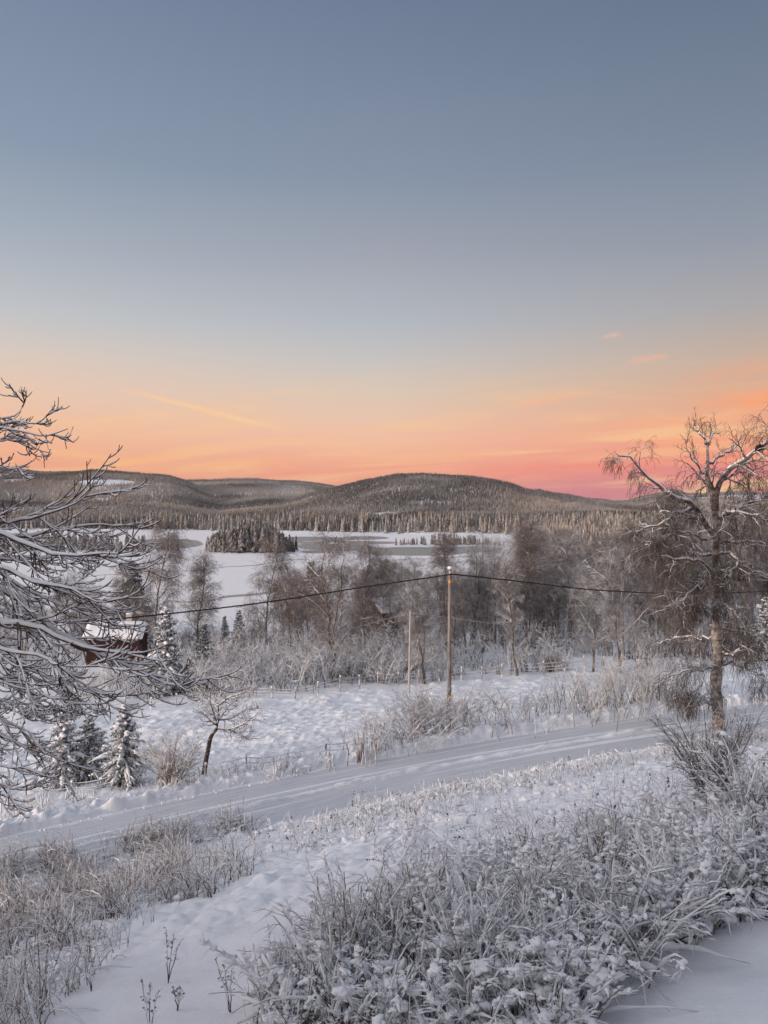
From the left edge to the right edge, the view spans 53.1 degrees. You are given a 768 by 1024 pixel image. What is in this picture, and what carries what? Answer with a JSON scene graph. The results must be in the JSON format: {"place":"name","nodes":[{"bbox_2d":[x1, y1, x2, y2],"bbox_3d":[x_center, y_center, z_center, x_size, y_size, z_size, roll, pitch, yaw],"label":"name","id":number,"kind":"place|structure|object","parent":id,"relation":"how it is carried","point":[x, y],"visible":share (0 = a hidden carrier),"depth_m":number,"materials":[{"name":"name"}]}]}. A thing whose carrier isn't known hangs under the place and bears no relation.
{"place":"outdoors","nodes":[
{"label":"outdoors","id":0,"kind":"place"},
{"bbox_2d":[0,530,536,633],"bbox_3d":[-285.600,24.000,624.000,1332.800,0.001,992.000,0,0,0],"label":"lake","id":1,"kind":"structure","parent":0,"point":[236,570],"depth_m":344.58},
{"bbox_2d":[0,479,767,1023],"bbox_3d":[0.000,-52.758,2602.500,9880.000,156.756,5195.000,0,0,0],"label":"ground","id":2,"kind":"structure","parent":0,"point":[712,989],"depth_m":21.97,"materials":[{"name":"snow"}]},
{"bbox_2d":[0,588,50,664],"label":"birch tree","id":3,"kind":"object","parent":2,"relation":"on","point":[24,635],"visible":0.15,"depth_m":100.92,"materials":[{"name":"grey plant"}]},
{"bbox_2d":[35,927,61,1013],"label":"dead stalk","id":4,"kind":"object","parent":2,"relation":"on","point":[46,955],"visible":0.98,"depth_m":11.02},
{"bbox_2d":[36,713,88,790],"bbox_3d":[-14.335,11.059,34.247,2.326,4.118,2.826,0,0,-24],"label":"spruce tree","id":5,"kind":"object","parent":2,"relation":"on","point":[63,734],"visible":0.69,"depth_m":34.26,"materials":[{"name":"white plant"}]},
{"bbox_2d":[60,567,91,662],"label":"birch tree","id":6,"kind":"object","parent":2,"relation":"on","point":[79,616],"visible":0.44,"depth_m":104.03,"materials":[{"name":"grey plant"}]},
{"bbox_2d":[68,923,94,990],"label":"dead stalk","id":7,"kind":"object","parent":2,"relation":"on","point":[83,957],"visible":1,"depth_m":11.71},
{"bbox_2d":[0,527,177,551],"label":"peninsula spruces","id":8,"kind":"object","parent":2,"relation":"on","point":[86,545],"visible":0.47,"depth_m":460.04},
{"bbox_2d":[72,716,112,784],"bbox_3d":[-13.793,11.325,35.594,3.526,3.818,3.102,0,0,33],"label":"spruce tree","id":9,"kind":"object","parent":2,"relation":"on","point":[88,737],"visible":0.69,"depth_m":35.37,"materials":[{"name":"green plant"}]},
{"bbox_2d":[82,612,151,666],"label":"shed","id":10,"kind":"structure","parent":2,"relation":"on","point":[142,641],"depth_m":82.34,"materials":[{"name":"brown"}]},
{"bbox_2d":[106,561,138,620],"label":"birch tree","id":11,"kind":"object","parent":2,"relation":"on","point":[115,583],"visible":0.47,"depth_m":97.58,"materials":[{"name":"grey plant"}]},
{"bbox_2d":[0,378,246,823],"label":"maple tree","id":12,"kind":"object","parent":2,"relation":"on","point":[19,620],"visible":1,"depth_m":9.10,"materials":[{"name":"brown plant"}]},
{"bbox_2d":[87,704,161,791],"bbox_3d":[-11.462,10.512,33.613,2.809,4.345,2.712,0,0,13],"label":"spruce tree","id":13,"kind":"object","parent":2,"relation":"on","point":[122,760],"visible":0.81,"depth_m":33.26,"materials":[{"name":"white plant"}]},
{"bbox_2d":[99,559,154,653],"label":"spruce tree","id":14,"kind":"object","parent":2,"relation":"on","point":[136,576],"visible":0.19,"depth_m":101.47,"materials":[{"name":"grey plant"}]},
{"bbox_2d":[0,796,286,1023],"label":"dry weeds","id":15,"kind":"object","parent":2,"relation":"on","point":[126,913],"visible":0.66,"depth_m":18.15,"materials":[{"name":"plant"}]},
{"bbox_2d":[140,978,162,1023],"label":"dead stalk","id":16,"kind":"object","parent":2,"relation":"on","point":[147,1000],"visible":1,"depth_m":9.75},
{"bbox_2d":[123,512,194,653],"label":"birch tree","id":17,"kind":"object","parent":2,"relation":"on","point":[168,556],"visible":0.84,"depth_m":92.18,"materials":[{"name":"grey plant"}]},
{"bbox_2d":[144,606,194,697],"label":"spruce tree","id":18,"kind":"object","parent":2,"relation":"on","point":[165,632],"visible":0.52,"depth_m":70.56,"materials":[{"name":"white plant"}]},
{"bbox_2d":[125,724,215,786],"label":"willow bush","id":19,"kind":"object","parent":2,"relation":"on","point":[167,767],"visible":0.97,"depth_m":31.72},
{"bbox_2d":[164,927,183,982],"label":"dead stalk","id":20,"kind":"object","parent":2,"relation":"on","point":[174,951],"visible":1,"depth_m":11.59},
{"bbox_2d":[175,548,225,662],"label":"birch tree","id":21,"kind":"object","parent":2,"relation":"on","point":[200,581],"visible":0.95,"depth_m":89.34,"materials":[{"name":"grey plant"}]},
{"bbox_2d":[193,622,216,688],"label":"spruce tree","id":22,"kind":"object","parent":2,"relation":"on","point":[204,641],"visible":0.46,"depth_m":73.80,"materials":[{"name":"grey plant"}]},
{"bbox_2d":[1,726,433,798],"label":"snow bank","id":23,"kind":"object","parent":2,"relation":"on","point":[205,763],"visible":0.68,"depth_m":33.77,"materials":[{"name":"snow"}]},
{"bbox_2d":[215,957,234,1012],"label":"dead stalk","id":24,"kind":"object","parent":2,"relation":"on","point":[221,978],"visible":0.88,"depth_m":10.06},
{"bbox_2d":[189,665,265,774],"bbox_3d":[-6.946,9.324,34.019,3.649,4.967,3.791,0,0,0],"label":"fruit tree","id":25,"kind":"object","parent":2,"relation":"on","point":[212,703],"visible":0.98,"depth_m":33.90,"materials":[{"name":"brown plant"}]},
{"bbox_2d":[227,609,249,649],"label":"spruce tree","id":26,"kind":"object","parent":2,"relation":"on","point":[237,618],"visible":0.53,"depth_m":107.71,"materials":[{"name":"grey plant"}]},
{"bbox_2d":[205,515,298,552],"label":"island spruces","id":27,"kind":"object","parent":2,"relation":"on","point":[244,537],"visible":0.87,"depth_m":450.79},
{"bbox_2d":[236,529,299,659],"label":"birch tree","id":28,"kind":"object","parent":2,"relation":"on","point":[284,564],"visible":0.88,"depth_m":88.17,"materials":[{"name":"grey plant"}]},
{"bbox_2d":[270,573,306,670],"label":"birch tree","id":29,"kind":"object","parent":2,"relation":"on","point":[291,605],"visible":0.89,"depth_m":82.01,"materials":[{"name":"brown plant"}]},
{"bbox_2d":[2,508,601,534],"bbox_3d":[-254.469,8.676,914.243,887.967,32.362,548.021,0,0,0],"label":"shore forest","id":30,"kind":"object","parent":2,"relation":"on","point":[439,522],"visible":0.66,"depth_m":906.83,"materials":[{"name":"plant"}]},
{"bbox_2d":[286,558,332,649],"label":"birch tree","id":31,"kind":"object","parent":2,"relation":"on","point":[304,607],"visible":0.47,"depth_m":87.76,"materials":[{"name":"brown plant"}]},
{"bbox_2d":[315,581,338,649],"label":"birch tree","id":32,"kind":"object","parent":2,"relation":"on","point":[325,624],"visible":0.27,"depth_m":88.43,"materials":[{"name":"brown plant"}]},
{"bbox_2d":[285,523,379,681],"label":"birch tree","id":33,"kind":"object","parent":2,"relation":"on","point":[332,576],"visible":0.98,"depth_m":74.22,"materials":[{"name":"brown plant"}]},
{"bbox_2d":[253,837,420,983],"bbox_3d":[-0.623,5.178,9.768,2.156,2.047,1.638,0,0,0],"label":"laden shrub","id":34,"kind":"object","parent":2,"relation":"on","point":[373,933],"visible":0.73,"depth_m":9.79,"materials":[{"name":"plant"}]},
{"bbox_2d":[318,703,386,766],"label":"willow bush","id":35,"kind":"object","parent":2,"relation":"on","point":[363,739],"visible":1,"depth_m":34.69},
{"bbox_2d":[0,674,709,820],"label":"roadside grass","id":36,"kind":"structure","parent":2,"relation":"on","point":[227,772],"depth_m":33.63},
{"bbox_2d":[343,531,396,671],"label":"birch tree","id":37,"kind":"object","parent":2,"relation":"on","point":[376,573],"visible":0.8,"depth_m":79.33,"materials":[{"name":"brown plant"}]},
{"bbox_2d":[0,597,759,683],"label":"valley thicket","id":38,"kind":"object","parent":2,"relation":"on","point":[487,636],"visible":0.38,"depth_m":95.76,"materials":[{"name":"plant"}]},
{"bbox_2d":[1,649,763,723],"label":"wire fence","id":39,"kind":"object","parent":2,"relation":"on","point":[398,680],"visible":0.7,"depth_m":69.52,"materials":[{"name":"grey"}]},
{"bbox_2d":[0,468,767,534],"bbox_3d":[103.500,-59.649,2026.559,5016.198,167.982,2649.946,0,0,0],"label":"forest","id":40,"kind":"object","parent":2,"relation":"on","point":[521,501],"visible":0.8,"depth_m":1437.66,"materials":[{"name":"plant"}]},
{"bbox_2d":[0,691,767,837],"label":"snow bank","id":41,"kind":"structure","parent":2,"relation":"on","point":[39,818],"depth_m":33.51,"materials":[{"name":"snow"}]},
{"bbox_2d":[0,726,767,915],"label":"verge weeds","id":42,"kind":"object","parent":2,"relation":"on","point":[382,808],"visible":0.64,"depth_m":28.09,"materials":[{"name":"plant"}]},
{"bbox_2d":[374,558,397,633],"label":"birch tree","id":43,"kind":"object","parent":2,"relation":"on","point":[390,614],"visible":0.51,"depth_m":111.52,"materials":[{"name":"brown plant"}]},
{"bbox_2d":[5,695,767,870],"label":"snow crumbs","id":44,"kind":"object","parent":2,"relation":"on","point":[90,817],"visible":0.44,"depth_m":32.83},
{"bbox_2d":[12,729,767,894],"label":"snow bank","id":45,"kind":"structure","parent":2,"relation":"on","point":[279,824],"depth_m":29.18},
{"bbox_2d":[242,729,767,876],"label":"snowy weeds","id":46,"kind":"object","parent":45,"relation":"on","point":[391,860],"visible":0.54,"depth_m":21.33,"materials":[{"name":"plant"}]},
{"bbox_2d":[368,589,427,631],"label":"cabin","id":47,"kind":"object","parent":2,"relation":"on","point":[381,617],"visible":0.13,"depth_m":124.37,"materials":[{"name":"beige"}]},
{"bbox_2d":[386,554,423,651],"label":"birch tree","id":48,"kind":"object","parent":2,"relation":"on","point":[396,579],"visible":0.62,"depth_m":97.22,"materials":[{"name":"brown plant"}]},
{"bbox_2d":[56,609,756,702],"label":"frosted thicket","id":49,"kind":"object","parent":2,"relation":"on","point":[299,661],"visible":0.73,"depth_m":73.62,"materials":[{"name":"plant"}]},
{"bbox_2d":[350,822,466,934],"bbox_3d":[0.340,5.365,10.740,1.615,1.722,1.882,0,0,0],"label":"laden shrub","id":50,"kind":"object","parent":2,"relation":"on","point":[410,896],"visible":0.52,"depth_m":10.65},
{"bbox_2d":[408,610,410,692],"bbox_3d":[2.130,11.812,63.964,0.328,7.305,0.220,0,0,21],"label":"telephone pole","id":51,"kind":"object","parent":2,"relation":"on","point":[409,650],"visible":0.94,"depth_m":63.94,"materials":[{"name":"beige wood"}]},
{"bbox_2d":[355,685,476,756],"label":"willow bush","id":52,"kind":"object","parent":2,"relation":"on","point":[398,727],"visible":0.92,"depth_m":36.35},
{"bbox_2d":[394,567,456,683],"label":"birch tree","id":53,"kind":"object","parent":2,"relation":"on","point":[421,628],"visible":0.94,"depth_m":69.72,"materials":[{"name":"brown plant"}]},
{"bbox_2d":[381,673,479,740],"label":"willow bush","id":54,"kind":"object","parent":2,"relation":"on","point":[430,716],"visible":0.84,"depth_m":38.29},
{"bbox_2d":[421,524,467,649],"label":"birch tree","id":55,"kind":"object","parent":2,"relation":"on","point":[442,561],"visible":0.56,"depth_m":95.46,"materials":[{"name":"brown plant"}]},
{"bbox_2d":[395,532,500,545],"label":"islet spruces","id":56,"kind":"object","parent":2,"relation":"on","point":[469,539],"visible":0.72,"depth_m":548.68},
{"bbox_2d":[446,566,453,728],"bbox_3d":[3.518,7.423,40.968,0.328,9.062,0.458,0,0,-29],"label":"utility pole","id":57,"kind":"object","parent":2,"relation":"on","point":[449,655],"visible":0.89,"depth_m":40.91,"materials":[{"name":"brown wood"}]},
{"bbox_2d":[38,574,452,622],"bbox_3d":[-8.003,3.919,34.412,26.626,1.288,1.217,0,0,-31],"label":"power cable","id":58,"kind":"object","parent":57,"relation":"attached to","point":[272,601],"visible":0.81,"depth_m":36.64,"materials":[{"name":"grey plastic"}]},
{"bbox_2d":[453,574,766,593],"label":"power cable","id":59,"kind":"object","parent":57,"relation":"attached to","point":[570,587],"visible":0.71,"depth_m":45.10,"materials":[{"name":"grey plastic"}]},
{"bbox_2d":[424,571,478,648],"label":"birch tree","id":60,"kind":"object","parent":2,"relation":"on","point":[443,593],"visible":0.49,"depth_m":86.78,"materials":[{"name":"brown plant"}]},
{"bbox_2d":[434,570,478,663],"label":"birch tree","id":61,"kind":"object","parent":2,"relation":"on","point":[462,604],"visible":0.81,"depth_m":83.91,"materials":[{"name":"brown plant"}]},
{"bbox_2d":[452,564,469,653],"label":"birch tree","id":62,"kind":"object","parent":2,"relation":"on","point":[456,570],"visible":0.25,"depth_m":91.32,"materials":[{"name":"brown plant"}]},
{"bbox_2d":[421,677,515,732],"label":"willow bush","id":63,"kind":"object","parent":2,"relation":"on","point":[465,703],"visible":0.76,"depth_m":39.49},
{"bbox_2d":[456,529,501,643],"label":"birch tree","id":64,"kind":"object","parent":2,"relation":"on","point":[479,586],"visible":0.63,"depth_m":103.52,"materials":[{"name":"brown plant"}]},
{"bbox_2d":[197,760,767,1023],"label":"snowy undergrowth","id":65,"kind":"object","parent":2,"relation":"on","point":[396,987],"visible":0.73,"depth_m":9.57,"materials":[{"name":"plant"}]},
{"bbox_2d":[476,579,499,645],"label":"birch tree","id":66,"kind":"object","parent":2,"relation":"on","point":[486,602],"visible":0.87,"depth_m":99.00,"materials":[{"name":"brown plant"}]},
{"bbox_2d":[460,524,518,648],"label":"birch tree","id":67,"kind":"object","parent":2,"relation":"on","point":[495,603],"visible":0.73,"depth_m":97.96,"materials":[{"name":"brown plant"}]},
{"bbox_2d":[399,830,599,1006],"bbox_3d":[1.237,5.115,9.308,2.592,1.657,2.120,0,0,24],"label":"laden shrub","id":68,"kind":"object","parent":2,"relation":"on","point":[456,939],"visible":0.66,"depth_m":9.48,"materials":[{"name":"plant"}]},
{"bbox_2d":[487,540,533,675],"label":"birch tree","id":69,"kind":"object","parent":2,"relation":"on","point":[507,569],"visible":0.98,"depth_m":72.62,"materials":[{"name":"brown plant"}]},
{"bbox_2d":[497,570,538,641],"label":"birch tree","id":70,"kind":"object","parent":2,"relation":"on","point":[521,602],"visible":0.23,"depth_m":104.21,"materials":[{"name":"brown plant"}]},
{"bbox_2d":[442,676,604,741],"bbox_3d":[6.446,10.088,40.803,7.130,2.013,8.439,0,0,-36],"label":"willow bush","id":71,"kind":"object","parent":2,"relation":"on","point":[505,711],"visible":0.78,"depth_m":40.23,"materials":[{"name":"plant"}]},
{"bbox_2d":[492,511,558,648],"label":"birch tree","id":72,"kind":"object","parent":2,"relation":"on","point":[531,536],"visible":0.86,"depth_m":94.90,"materials":[{"name":"brown plant"}]},
{"bbox_2d":[522,567,550,641],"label":"birch tree","id":73,"kind":"object","parent":2,"relation":"on","point":[543,615],"visible":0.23,"depth_m":104.86,"materials":[{"name":"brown plant"}]},
{"bbox_2d":[522,542,556,635],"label":"birch tree","id":74,"kind":"object","parent":2,"relation":"on","point":[547,561],"visible":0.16,"depth_m":108.92,"materials":[{"name":"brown plant"}]},
{"bbox_2d":[480,803,618,924],"bbox_3d":[2.394,5.122,10.766,2.166,1.951,2.010,0,0,5],"label":"laden shrub","id":75,"kind":"object","parent":2,"relation":"on","point":[576,854],"visible":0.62,"depth_m":10.87,"materials":[{"name":"plant"}]},
{"bbox_2d":[537,650,564,672],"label":"willow bush","id":76,"kind":"object","parent":2,"relation":"on","point":[551,662],"visible":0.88,"depth_m":73.89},
{"bbox_2d":[487,684,619,737],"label":"willow bush","id":77,"kind":"object","parent":2,"relation":"on","point":[536,707],"visible":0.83,"depth_m":42.08,"materials":[{"name":"plant"}]},
{"bbox_2d":[532,554,580,641],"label":"birch tree","id":78,"kind":"object","parent":2,"relation":"on","point":[544,603],"visible":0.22,"depth_m":103.07,"materials":[{"name":"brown plant"}]},
{"bbox_2d":[536,541,578,646],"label":"birch tree","id":79,"kind":"object","parent":2,"relation":"on","point":[557,616],"visible":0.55,"depth_m":97.53,"materials":[{"name":"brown plant"}]},
{"bbox_2d":[538,527,603,647],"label":"birch tree","id":80,"kind":"object","parent":2,"relation":"on","point":[563,571],"visible":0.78,"depth_m":95.98,"materials":[{"name":"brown plant"}]},
{"bbox_2d":[561,523,588,615],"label":"birch tree","id":81,"kind":"object","parent":2,"relation":"on","point":[577,533],"visible":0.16,"depth_m":131.37,"materials":[{"name":"brown plant"}]},
{"bbox_2d":[561,552,596,641],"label":"birch tree","id":82,"kind":"object","parent":2,"relation":"on","point":[580,604],"visible":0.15,"depth_m":103.65,"materials":[{"name":"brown plant"}]},
{"bbox_2d":[514,659,660,730],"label":"willow bush","id":83,"kind":"object","parent":2,"relation":"on","point":[588,696],"visible":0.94,"depth_m":41.83,"materials":[{"name":"plant"}]},
{"bbox_2d":[575,565,609,631],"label":"spruce tree","id":84,"kind":"object","parent":2,"relation":"on","point":[591,604],"visible":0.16,"depth_m":117.39,"materials":[{"name":"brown plant"}]},
{"bbox_2d":[565,550,629,671],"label":"birch tree","id":85,"kind":"object","parent":2,"relation":"on","point":[583,585],"visible":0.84,"depth_m":73.03,"materials":[{"name":"brown plant"}]},
{"bbox_2d":[564,802,640,876],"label":"laden shrub","id":86,"kind":"object","parent":2,"relation":"on","point":[602,844],"visible":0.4,"depth_m":12.84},
{"bbox_2d":[586,527,631,622],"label":"birch tree","id":87,"kind":"object","parent":2,"relation":"on","point":[602,548],"visible":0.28,"depth_m":127.95,"materials":[{"name":"brown plant"}]},
{"bbox_2d":[598,552,625,642],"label":"birch tree","id":88,"kind":"object","parent":2,"relation":"on","point":[616,593],"visible":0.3,"depth_m":97.66,"materials":[{"name":"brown plant"}]},
{"bbox_2d":[577,532,661,672],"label":"birch tree","id":89,"kind":"object","parent":2,"relation":"on","point":[610,600],"visible":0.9,"depth_m":70.12,"materials":[{"name":"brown plant"}]},
{"bbox_2d":[555,639,710,720],"bbox_3d":[14.361,9.277,43.852,8.869,3.479,7.911,0,0,-43],"label":"willow bush","id":90,"kind":"object","parent":2,"relation":"on","point":[637,688],"visible":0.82,"depth_m":42.70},
{"bbox_2d":[612,516,654,639],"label":"birch tree","id":91,"kind":"object","parent":2,"relation":"on","point":[635,571],"visible":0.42,"depth_m":101.28,"materials":[{"name":"brown plant"}]},
{"bbox_2d":[520,815,755,1004],"bbox_3d":[2.944,5.062,9.757,2.596,1.782,2.636,0,0,-35],"label":"laden shrub","id":92,"kind":"object","parent":2,"relation":"on","point":[658,922],"visible":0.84,"depth_m":9.62,"materials":[{"name":"plant"}]},
{"bbox_2d":[622,539,662,636],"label":"birch tree","id":93,"kind":"object","parent":2,"relation":"on","point":[642,590],"visible":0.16,"depth_m":102.92,"materials":[{"name":"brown plant"}]},
{"bbox_2d":[625,625,672,668],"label":"willow bush","id":94,"kind":"object","parent":2,"relation":"on","point":[647,654],"visible":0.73,"depth_m":74.79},
{"bbox_2d":[538,508,767,552],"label":"valley forest","id":95,"kind":"object","parent":2,"relation":"on","point":[588,530],"visible":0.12,"depth_m":655.19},
{"bbox_2d":[634,551,686,657],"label":"birch tree","id":96,"kind":"object","parent":2,"relation":"on","point":[649,595],"visible":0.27,"depth_m":83.76,"materials":[{"name":"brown plant"}]},
{"bbox_2d":[606,656,723,703],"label":"willow bush","id":97,"kind":"object","parent":2,"relation":"on","point":[629,681],"visible":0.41,"depth_m":45.88,"materials":[{"name":"plant"}]},
{"bbox_2d":[597,795,752,952],"bbox_3d":[3.951,5.026,10.482,1.952,1.770,2.303,0,0,25],"label":"laden shrub","id":98,"kind":"object","parent":2,"relation":"on","point":[693,869],"visible":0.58,"depth_m":10.45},
{"bbox_2d":[598,402,767,739],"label":"weeping birch","id":99,"kind":"object","parent":2,"relation":"on","point":[660,543],"visible":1,"depth_m":34.43,"materials":[{"name":"brown plant"}]},
{"bbox_2d":[670,529,712,619],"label":"birch tree","id":100,"kind":"object","parent":2,"relation":"on","point":[697,562],"visible":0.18,"depth_m":108.02,"materials":[{"name":"brown plant"}]},
{"bbox_2d":[634,683,767,799],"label":"willow bush","id":101,"kind":"object","parent":2,"relation":"on","point":[731,747],"visible":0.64,"depth_m":16.33,"materials":[{"name":"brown plant"}]},
{"bbox_2d":[646,794,767,931],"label":"laden shrub","id":102,"kind":"object","parent":2,"relation":"on","point":[727,848],"visible":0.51,"depth_m":11.48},
{"bbox_2d":[673,729,767,818],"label":"willow bush","id":103,"kind":"object","parent":2,"relation":"on","point":[747,787],"visible":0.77,"depth_m":15.05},
{"bbox_2d":[722,548,764,630],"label":"birch tree","id":104,"kind":"object","parent":2,"relation":"on","point":[746,587],"visible":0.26,"depth_m":100.25,"materials":[{"name":"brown plant"}]},
{"bbox_2d":[722,526,767,609],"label":"birch tree","id":105,"kind":"object","parent":2,"relation":"on","point":[740,596],"visible":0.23,"depth_m":109.60,"materials":[{"name":"brown plant"}]},
{"bbox_2d":[725,541,765,624],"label":"birch tree","id":106,"kind":"object","parent":2,"relation":"on","point":[742,550],"visible":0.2,"depth_m":110.00,"materials":[{"name":"brown plant"}]},
{"bbox_2d":[746,596,767,661],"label":"spruce tree","id":107,"kind":"object","parent":2,"relation":"on","point":[763,612],"visible":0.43,"depth_m":77.69,"materials":[{"name":"white plant"}]},
{"bbox_2d":[0,702,767,891],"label":"road","id":108,"kind":"structure","parent":0,"point":[337,796],"depth_m":32.06,"materials":[{"name":"snow"}]},
{"bbox_2d":[0,0,767,500],"label":"sky","id":109,"kind":"structure","parent":0,"point":[522,243],"materials":[{"name":"blue"}]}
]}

